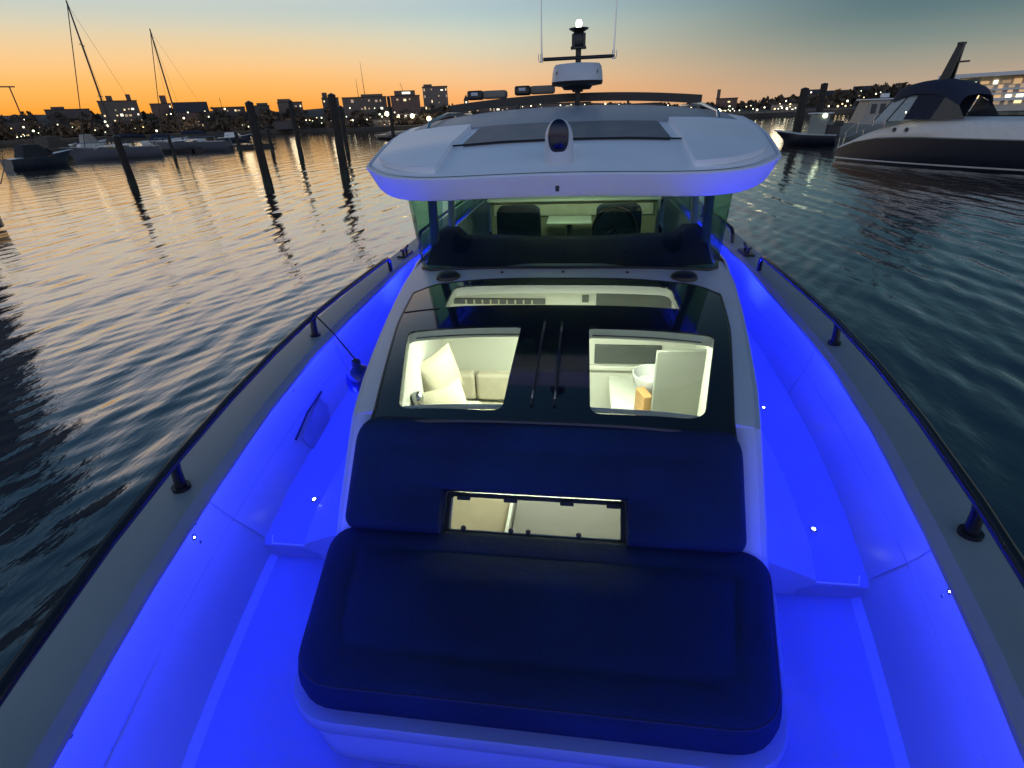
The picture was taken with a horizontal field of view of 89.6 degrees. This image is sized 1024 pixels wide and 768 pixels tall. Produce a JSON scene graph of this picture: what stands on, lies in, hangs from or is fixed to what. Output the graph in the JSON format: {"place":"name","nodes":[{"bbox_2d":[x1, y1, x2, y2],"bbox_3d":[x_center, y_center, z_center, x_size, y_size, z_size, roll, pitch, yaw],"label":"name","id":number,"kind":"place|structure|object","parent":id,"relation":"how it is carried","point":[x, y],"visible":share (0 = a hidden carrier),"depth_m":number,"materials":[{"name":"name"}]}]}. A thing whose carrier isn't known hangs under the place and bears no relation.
{"place":"outdoors","nodes":[
{"label":"outdoors","id":0,"kind":"place"},
{"bbox_2d":[0,95,874,144],"bbox_3d":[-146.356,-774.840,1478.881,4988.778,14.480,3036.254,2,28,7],"label":"shore ground","id":1,"kind":"structure","parent":0,"point":[315,113],"depth_m":158.76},
{"bbox_2d":[3,121,47,138],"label":"shop row","id":2,"kind":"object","parent":1,"relation":"on","point":[15,125],"visible":0.26,"depth_m":167.82,"materials":[{"name":"beige"}]},
{"bbox_2d":[43,107,93,124],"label":"apartment block","id":3,"kind":"structure","parent":1,"relation":"on","point":[71,113],"depth_m":184.29,"materials":[{"name":"grey"}]},
{"bbox_2d":[96,94,142,121],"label":"apartment block","id":4,"kind":"structure","parent":1,"relation":"on","point":[124,110],"depth_m":189.28,"materials":[{"name":"grey"}]},
{"bbox_2d":[103,120,152,129],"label":"shop row","id":5,"kind":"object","parent":1,"relation":"on","point":[127,122],"visible":0.2,"depth_m":178.37,"materials":[{"name":"brown"}]},
{"bbox_2d":[149,95,173,120],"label":"brick house","id":6,"kind":"structure","parent":1,"relation":"on","point":[163,106],"depth_m":193.74,"materials":[{"name":"beige"}]},
{"bbox_2d":[173,102,210,123],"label":"brick house","id":7,"kind":"structure","parent":1,"relation":"on","point":[194,109],"depth_m":194.36,"materials":[{"name":"brown"}]},
{"bbox_2d":[183,121,233,130],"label":"shop row","id":8,"kind":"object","parent":1,"relation":"on","point":[202,124],"visible":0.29,"depth_m":177.99,"materials":[{"name":"brown"}]},
{"bbox_2d":[211,97,247,121],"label":"apartment block","id":9,"kind":"structure","parent":1,"relation":"on","point":[233,111],"depth_m":195.51,"materials":[{"name":"grey"}]},
{"bbox_2d":[254,103,269,119],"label":"apartment block","id":10,"kind":"structure","parent":1,"relation":"on","point":[261,105],"depth_m":194.71,"materials":[{"name":"grey"}]},
{"bbox_2d":[277,99,303,115],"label":"apartment block","id":11,"kind":"structure","parent":1,"relation":"on","point":[283,106],"depth_m":190.92,"materials":[{"name":"grey"}]},
{"bbox_2d":[273,120,308,129],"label":"shop row","id":12,"kind":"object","parent":1,"relation":"on","point":[281,125],"visible":0.31,"depth_m":162.90,"materials":[{"name":"grey"}]},
{"bbox_2d":[321,93,338,113],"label":"apartment block","id":13,"kind":"structure","parent":1,"relation":"on","point":[324,98],"depth_m":185.91,"materials":[{"name":"grey"}]},
{"bbox_2d":[341,94,387,118],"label":"office block","id":14,"kind":"structure","parent":1,"relation":"on","point":[367,103],"depth_m":174.90,"materials":[{"name":"grey"}]},
{"bbox_2d":[371,118,389,125],"bbox_3d":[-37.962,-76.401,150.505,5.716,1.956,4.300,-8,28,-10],"label":"boathouse","id":15,"kind":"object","parent":1,"relation":"on","point":[385,120],"visible":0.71,"depth_m":148.71,"materials":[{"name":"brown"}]},
{"bbox_2d":[390,84,420,115],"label":"office block","id":16,"kind":"structure","parent":1,"relation":"on","point":[402,100],"depth_m":172.73,"materials":[{"name":"brown"}]},
{"bbox_2d":[396,112,417,117],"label":"pavilion","id":17,"kind":"structure","parent":1,"relation":"on","point":[407,114],"depth_m":149.97,"materials":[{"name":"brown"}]},
{"bbox_2d":[422,84,447,108],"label":"tower block","id":18,"kind":"structure","parent":1,"relation":"on","point":[437,96],"depth_m":186.20,"materials":[{"name":"beige"}]},
{"bbox_2d":[456,106,512,116],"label":"shop row","id":19,"kind":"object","parent":1,"relation":"on","point":[495,109],"visible":0.3,"depth_m":163.27,"materials":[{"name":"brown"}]},
{"bbox_2d":[0,81,978,140],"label":"treeline","id":20,"kind":"object","parent":1,"relation":"on","point":[360,117],"visible":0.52,"depth_m":166.38,"materials":[{"name":"green plant"}]},
{"bbox_2d":[521,101,590,108],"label":"shop row","id":21,"kind":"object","parent":1,"relation":"on","point":[553,104],"visible":0.06,"depth_m":159.62,"materials":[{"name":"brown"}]},
{"bbox_2d":[607,102,662,104],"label":"shop row","id":22,"kind":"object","parent":1,"relation":"on","point":[657,103],"visible":0.02,"depth_m":154.41,"materials":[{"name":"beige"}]},
{"bbox_2d":[716,89,737,109],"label":"church","id":23,"kind":"structure","parent":1,"relation":"on","point":[727,102],"depth_m":145.09,"materials":[{"name":"brown"}]},
{"bbox_2d":[771,103,797,109],"bbox_3d":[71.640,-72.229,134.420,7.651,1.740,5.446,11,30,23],"label":"warehouse","id":24,"kind":"structure","parent":1,"relation":"on","point":[792,106],"depth_m":132.49,"materials":[{"name":"grey"}]},
{"bbox_2d":[808,89,819,98],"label":"house","id":25,"kind":"structure","parent":1,"relation":"on","point":[815,91],"depth_m":159.46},
{"bbox_2d":[826,90,847,97],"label":"house","id":26,"kind":"structure","parent":1,"relation":"on","point":[829,93],"depth_m":160.18,"materials":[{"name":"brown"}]},
{"bbox_2d":[853,85,872,96],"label":"house","id":27,"kind":"structure","parent":1,"relation":"on","point":[864,88],"depth_m":161.30,"materials":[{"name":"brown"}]},
{"bbox_2d":[938,70,1023,111],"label":"waterfront hall","id":28,"kind":"structure","parent":1,"relation":"on","point":[1006,88],"depth_m":79.54,"materials":[{"name":"white"}]},
{"bbox_2d":[1013,78,1022,83],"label":"window","id":29,"kind":"structure","parent":28,"relation":"in","point":[1017,80],"depth_m":79.23,"materials":[{"name":"yellow glass"}]},
{"bbox_2d":[0,110,1023,675],"bbox_3d":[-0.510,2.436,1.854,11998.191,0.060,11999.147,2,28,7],"label":"water","id":30,"kind":"structure","parent":0,"point":[158,312],"depth_m":10.16,"materials":[{"name":"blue liquid"}]},
{"bbox_2d":[0,217,3,227],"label":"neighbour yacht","id":31,"kind":"object","parent":30,"relation":"on","point":[1,224],"visible":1,"depth_m":17.22,"materials":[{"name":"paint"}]},
{"bbox_2d":[0,155,4,183],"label":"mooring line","id":32,"kind":"object","parent":31,"relation":"attached to","point":[3,170],"visible":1,"depth_m":35.49,"materials":[{"name":"fabric"}]},
{"bbox_2d":[0,86,33,143],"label":"boat lift frame","id":33,"kind":"object","parent":30,"relation":"in","point":[19,110],"visible":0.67,"depth_m":84.50,"materials":[{"name":"black metal"}]},
{"bbox_2d":[0,144,70,170],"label":"moored motorboat","id":34,"kind":"object","parent":30,"relation":"on","point":[31,156],"visible":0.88,"depth_m":47.77,"materials":[{"name":"paint"}]},
{"bbox_2d":[34,136,76,157],"bbox_3d":[-56.667,-29.188,64.124,2.349,3.056,7.875,-3,28,-1],"label":"moored motorboat","id":35,"kind":"object","parent":30,"relation":"on","point":[52,143],"visible":0.38,"depth_m":62.55,"materials":[{"name":"grey plastic"}]},
{"bbox_2d":[77,134,106,146],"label":"moored motorboat","id":36,"kind":"object","parent":30,"relation":"on","point":[90,139],"visible":0.52,"depth_m":81.31,"materials":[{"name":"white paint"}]},
{"bbox_2d":[59,0,163,160],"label":"sailing boat","id":37,"kind":"object","parent":30,"relation":"on","point":[92,153],"visible":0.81,"depth_m":58.24,"materials":[{"name":"white plastic"}]},
{"bbox_2d":[112,135,137,186],"bbox_3d":[-22.144,-12.317,29.743,0.445,3.736,0.447,2,28,7],"label":"mooring pile","id":38,"kind":"object","parent":30,"relation":"in","point":[131,179],"visible":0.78,"depth_m":29.42,"materials":[{"name":"black wood"}]},
{"bbox_2d":[140,133,186,145],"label":"moored motorboat","id":39,"kind":"object","parent":30,"relation":"on","point":[146,143],"visible":0.36,"depth_m":95.38,"materials":[{"name":"white plastic"}]},
{"bbox_2d":[166,133,176,157],"bbox_3d":[-36.633,-25.208,55.655,0.382,3.481,0.379,2,28,7],"label":"mooring pile","id":40,"kind":"object","parent":30,"relation":"in","point":[171,146],"visible":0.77,"depth_m":55.35,"materials":[{"name":"black wood"}]},
{"bbox_2d":[149,29,232,151],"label":"sailing boat","id":41,"kind":"object","parent":30,"relation":"on","point":[206,145],"visible":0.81,"depth_m":67.70,"materials":[{"name":"white plastic"}]},
{"bbox_2d":[162,143,275,152],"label":"floating dock","id":42,"kind":"object","parent":30,"relation":"on","point":[197,149],"visible":0.41,"depth_m":67.73,"materials":[{"name":"black plastic"}]},
{"bbox_2d":[217,132,251,141],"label":"moored motorboat","id":43,"kind":"object","parent":30,"relation":"on","point":[231,136],"visible":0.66,"depth_m":100.33,"materials":[{"name":"paint"}]},
{"bbox_2d":[234,131,241,151],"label":"mooring pile","id":44,"kind":"object","parent":30,"relation":"in","point":[237,142],"visible":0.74,"depth_m":63.08,"materials":[{"name":"black wood"}]},
{"bbox_2d":[245,100,272,186],"bbox_3d":[-12.916,-11.740,26.557,0.475,5.027,0.466,2,28,7],"label":"mooring pile","id":45,"kind":"object","parent":30,"relation":"in","point":[259,148],"visible":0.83,"depth_m":26.20,"materials":[{"name":"black wood"}]},
{"bbox_2d":[266,128,274,153],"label":"mooring pile","id":46,"kind":"object","parent":30,"relation":"in","point":[270,141],"visible":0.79,"depth_m":55.94,"materials":[{"name":"black wood"}]},
{"bbox_2d":[288,100,303,157],"bbox_3d":[-19.729,-22.788,47.281,0.464,5.784,0.473,2,28,7],"label":"mooring pile","id":47,"kind":"object","parent":30,"relation":"in","point":[296,132],"visible":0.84,"depth_m":46.94,"materials":[{"name":"black wood"}]},
{"bbox_2d":[327,93,349,178],"bbox_3d":[-9.674,-13.339,29.017,0.515,5.325,0.515,2,28,7],"label":"mooring pile","id":48,"kind":"object","parent":30,"relation":"in","point":[340,149],"visible":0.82,"depth_m":28.64,"materials":[{"name":"black wood"}]},
{"bbox_2d":[338,106,349,151],"bbox_3d":[-17.209,-25.666,53.074,0.474,5.317,0.472,2,28,7],"label":"mooring pile","id":49,"kind":"object","parent":30,"relation":"in","point":[345,139],"visible":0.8,"depth_m":52.74,"materials":[{"name":"black wood"}]},
{"bbox_2d":[374,130,406,138],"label":"moored motorboat","id":50,"kind":"object","parent":30,"relation":"on","point":[387,135],"visible":0.25,"depth_m":82.58,"materials":[{"name":"paint"}]},
{"bbox_2d":[387,96,394,138],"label":"mooring pile","id":51,"kind":"object","parent":30,"relation":"in","point":[390,117],"visible":0.71,"depth_m":74.59,"materials":[{"name":"black wood"}]},
{"bbox_2d":[0,0,1023,767],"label":"motor boat","id":52,"kind":"object","parent":30,"relation":"on","point":[680,478],"visible":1,"depth_m":2.05,"materials":[{"name":"paint"}]},
{"bbox_2d":[312,312,367,393],"bbox_3d":[-1.066,-0.202,3.301,0.175,0.445,0.547,-21,33,-32],"label":"fender","id":53,"kind":"object","parent":52,"relation":"hanging from","point":[355,373],"visible":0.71,"depth_m":3.16,"materials":[{"name":"blue rubber"}]},
{"bbox_2d":[421,343,463,391],"bbox_3d":[-0.532,-0.059,3.789,0.167,0.410,0.415,19,35,35],"label":"pillow","id":54,"kind":"object","parent":52,"relation":"on","point":[439,368],"visible":0.61,"depth_m":3.71,"materials":[{"name":"fabric"}]},
{"bbox_2d":[422,379,466,404],"bbox_3d":[-0.458,0.208,3.555,0.351,0.362,0.315,-18,32,-28],"label":"pillow","id":55,"kind":"object","parent":52,"relation":"on","point":[452,392],"visible":0.33,"depth_m":3.52,"materials":[{"name":"fabric"}]},
{"bbox_2d":[792,87,808,132],"bbox_3d":[24.974,-22.916,44.883,0.789,5.073,0.789,2,28,7],"label":"mooring pile","id":56,"kind":"object","parent":30,"relation":"in","point":[800,111],"visible":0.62,"depth_m":44.29,"materials":[{"name":"brown wood"}]},
{"bbox_2d":[774,112,844,144],"bbox_3d":[23.015,-19.661,40.284,4.770,2.700,2.278,17,33,32],"label":"workboat","id":57,"kind":"object","parent":30,"relation":"on","point":[821,131],"visible":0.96,"depth_m":39.28,"materials":[{"name":"white"}]},
{"bbox_2d":[815,83,827,112],"bbox_3d":[35.124,-31.157,59.015,0.882,5.771,0.882,2,28,7],"label":"mooring pile","id":58,"kind":"object","parent":30,"relation":"in","point":[821,97],"visible":0.62,"depth_m":58.15,"materials":[{"name":"black wood"}]},
{"bbox_2d":[808,93,898,139],"bbox_3d":[30.330,-22.398,43.697,10.100,3.850,2.774,0,28,4],"label":"pilot boat","id":59,"kind":"object","parent":30,"relation":"on","point":[866,108],"visible":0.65,"depth_m":42.98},
{"bbox_2d":[834,42,1023,173],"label":"express cruiser","id":60,"kind":"object","parent":30,"relation":"on","point":[941,129],"visible":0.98,"depth_m":23.78,"materials":[{"name":"white plastic"}]},
{"bbox_2d":[0,0,1023,115],"label":"sky","id":61,"kind":"structure","parent":0,"point":[237,52],"materials":[{"name":"orange"}]}
]}

